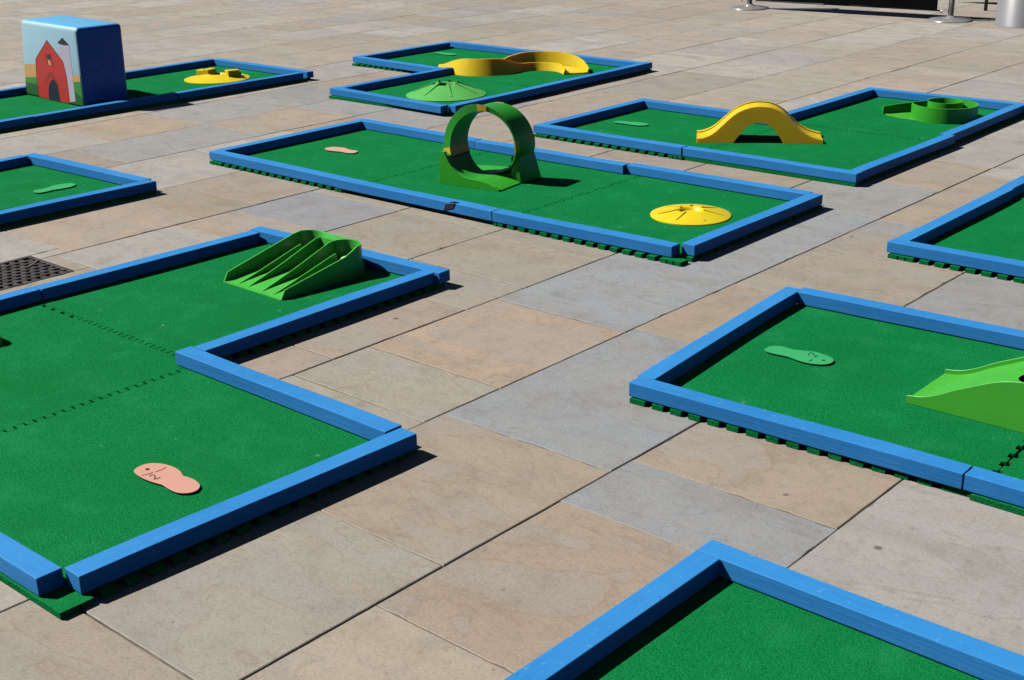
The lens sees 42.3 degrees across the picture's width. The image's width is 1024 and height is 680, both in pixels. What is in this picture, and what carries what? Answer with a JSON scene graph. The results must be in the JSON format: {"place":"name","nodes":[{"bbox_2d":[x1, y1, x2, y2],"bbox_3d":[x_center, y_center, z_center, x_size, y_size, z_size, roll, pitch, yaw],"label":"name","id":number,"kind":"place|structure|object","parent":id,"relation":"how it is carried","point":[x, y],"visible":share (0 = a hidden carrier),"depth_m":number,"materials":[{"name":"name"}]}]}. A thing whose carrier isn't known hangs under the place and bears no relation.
{"place":"outdoors","nodes":[
{"label":"outdoors","id":0,"kind":"place"},
{"bbox_2d":[0,0,1023,679],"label":"paving","id":1,"kind":"structure","parent":0,"point":[598,540],"depth_m":4.69,"materials":[{"name":"stone"}]},
{"bbox_2d":[0,256,73,290],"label":"drain grate","id":2,"kind":"object","parent":1,"relation":"in","point":[16,273],"visible":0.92,"depth_m":5.65,"materials":[{"name":"metal"}]},
{"bbox_2d":[0,153,156,229],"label":"golf lane","id":3,"kind":"structure","parent":1,"relation":"on","point":[23,178],"depth_m":6.93,"materials":[{"name":"green carpet"}]},
{"bbox_2d":[33,183,75,193],"bbox_3d":[-2.414,-0.799,6.969,0.104,0.008,0.237,17,27,40],"label":"footprint marker","id":4,"kind":"object","parent":3,"relation":"on","point":[56,187],"visible":1,"depth_m":6.96,"materials":[{"name":"green plastic"}]},
{"bbox_2d":[0,58,313,132],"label":"golf lane","id":5,"kind":"structure","parent":1,"relation":"on","point":[20,108],"depth_m":9.71,"materials":[{"name":"green carpet"}]},
{"bbox_2d":[21,15,127,105],"bbox_3d":[-3.170,-2.022,9.531,0.888,0.548,0.364,18,28,41],"label":"barn block","id":6,"kind":"object","parent":5,"relation":"on","point":[74,60],"depth_m":9.29,"materials":[{"name":"blue plastic"}]},
{"bbox_2d":[49,80,59,101],"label":"doorway","id":7,"kind":"structure","parent":6,"relation":"in","point":[53,87],"depth_m":9.47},
{"bbox_2d":[184,68,249,83],"bbox_3d":[-2.302,-2.073,10.306,0.504,0.074,0.504,16,26,39],"label":"hole cone","id":8,"kind":"object","parent":5,"relation":"on","point":[209,76],"visible":1,"depth_m":10.23,"materials":[{"name":"yellow plastic"}]},
{"bbox_2d":[0,226,449,618],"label":"golf lane","id":9,"kind":"structure","parent":1,"relation":"on","point":[113,378],"depth_m":4.07,"materials":[{"name":"green carpet"}]},
{"bbox_2d":[134,463,199,494],"bbox_3d":[-0.958,0.387,3.691,0.254,0.009,0.098,16,26,39],"label":"footprint marker","id":10,"kind":"object","parent":9,"relation":"on","point":[172,479],"visible":1,"depth_m":3.69,"materials":[{"name":"pink plastic"}]},
{"bbox_2d":[224,230,364,300],"bbox_3d":[-0.885,-0.317,5.413,0.375,0.129,0.464,17,27,39],"label":"twin chute","id":11,"kind":"object","parent":9,"relation":"on","point":[300,262],"visible":1,"depth_m":5.42,"materials":[{"name":"green plastic"}]},
{"bbox_2d":[329,41,651,115],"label":"golf lane","id":12,"kind":"structure","parent":1,"relation":"on","point":[420,64],"depth_m":10.04,"materials":[{"name":"green carpet"}]},
{"bbox_2d":[434,52,455,55],"bbox_3d":[-0.571,-2.456,11.346,0.237,0.008,0.099,18,27,41],"label":"footprint marker","id":13,"kind":"object","parent":12,"relation":"on","point":[448,54],"visible":1,"depth_m":11.34,"materials":[{"name":"green plastic"}]},
{"bbox_2d":[406,80,485,101],"bbox_3d":[-0.472,-1.800,9.447,0.574,0.094,0.574,16,26,39],"label":"hole cone","id":14,"kind":"object","parent":12,"relation":"on","point":[448,91],"visible":1,"depth_m":9.32,"materials":[{"name":"green plastic"}]},
{"bbox_2d":[438,51,588,75],"bbox_3d":[0.000,-2.179,10.402,1.199,0.125,0.471,-1,20,1],"label":"curved chute","id":15,"kind":"object","parent":12,"relation":"on","point":[563,63],"visible":0.94,"depth_m":10.35,"materials":[{"name":"yellow plastic"}]},
{"bbox_2d":[209,118,822,265],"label":"golf lane","id":16,"kind":"structure","parent":1,"relation":"on","point":[603,204],"depth_m":6.72,"materials":[{"name":"green carpet"}]},
{"bbox_2d":[325,147,357,153],"bbox_3d":[-0.995,-1.109,7.732,0.237,0.008,0.104,13,24,33],"label":"footprint marker","id":17,"kind":"object","parent":16,"relation":"on","point":[339,150],"visible":1,"depth_m":7.71,"materials":[{"name":"pink plastic"}]},
{"bbox_2d":[439,102,540,191],"bbox_3d":[-0.144,-1.044,6.926,0.461,0.415,0.379,12,24,31],"label":"loop obstacle","id":18,"kind":"object","parent":16,"relation":"on","point":[459,166],"visible":1,"depth_m":6.88,"materials":[{"name":"green plastic"}]},
{"bbox_2d":[650,204,730,225],"bbox_3d":[0.844,-0.606,6.241,0.380,0.035,0.380,16,26,39],"label":"hole cone","id":19,"kind":"object","parent":16,"relation":"on","point":[690,214],"visible":1,"depth_m":6.18,"materials":[{"name":"yellow plastic"}]},
{"bbox_2d":[729,0,769,10],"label":"barrier post","id":20,"kind":"object","parent":1,"relation":"on","point":[749,6],"visible":1,"depth_m":14.22,"materials":[{"name":"metal"}]},
{"bbox_2d":[504,540,1023,679],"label":"golf lane","id":21,"kind":"structure","parent":1,"relation":"on","point":[713,610],"depth_m":2.88,"materials":[{"name":"green carpet"}]},
{"bbox_2d":[533,87,1023,186],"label":"golf lane","id":22,"kind":"structure","parent":1,"relation":"on","point":[864,138],"depth_m":7.92,"materials":[{"name":"green carpet"}]},
{"bbox_2d":[614,121,647,126],"bbox_3d":[0.752,-1.365,8.334,0.237,0.008,0.099,14,25,35],"label":"footprint marker","id":23,"kind":"object","parent":22,"relation":"on","point":[640,124],"visible":1,"depth_m":8.32,"materials":[{"name":"green plastic"}]},
{"bbox_2d":[882,98,978,123],"bbox_3d":[2.637,-1.452,8.348,0.579,0.096,0.403,5,21,17],"label":"spiral cup","id":24,"kind":"object","parent":22,"relation":"on","point":[946,111],"visible":0.98,"depth_m":8.28,"materials":[{"name":"green plastic"}]},
{"bbox_2d":[629,286,1023,515],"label":"golf lane","id":25,"kind":"structure","parent":1,"relation":"on","point":[849,401],"depth_m":4.24,"materials":[{"name":"green carpet"}]},
{"bbox_2d":[764,346,833,365],"bbox_3d":[0.979,0.052,4.497,0.241,0.009,0.109,16,26,39],"label":"footprint marker","id":26,"kind":"object","parent":25,"relation":"on","point":[811,358],"visible":1,"depth_m":4.49,"materials":[{"name":"green plastic"}]},
{"bbox_2d":[906,357,1023,432],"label":"hump ramp","id":27,"kind":"structure","parent":25,"relation":"on","point":[992,394],"depth_m":3.98,"materials":[{"name":"green plastic"}]},
{"bbox_2d":[927,0,972,22],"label":"barrier post","id":28,"kind":"object","parent":1,"relation":"on","point":[950,17],"visible":1,"depth_m":12.96,"materials":[{"name":"metal"}]},
{"bbox_2d":[755,0,939,10],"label":"barrier banner","id":29,"kind":"object","parent":28,"relation":"hanging from","point":[928,5],"visible":1,"depth_m":13.41,"materials":[{"name":"black fabric"}]},
{"bbox_2d":[887,175,1023,283],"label":"golf lane","id":30,"kind":"structure","parent":1,"relation":"on","point":[983,235],"depth_m":5.75,"materials":[{"name":"green carpet"}]},
{"bbox_2d":[984,0,987,10],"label":"barrier post","id":31,"kind":"object","parent":1,"relation":"on","point":[985,5],"visible":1,"depth_m":13.71,"materials":[{"name":"black metal"}]},
{"bbox_2d":[994,0,1023,27],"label":"pillar","id":32,"kind":"structure","parent":1,"relation":"on","point":[1009,13],"depth_m":12.44,"materials":[{"name":"silver metal"}]},
{"bbox_2d":[696,101,822,143],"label":"arch bridge","id":33,"kind":"structure","parent":0,"point":[735,122],"depth_m":7.72,"materials":[{"name":"yellow plastic"}]}
]}

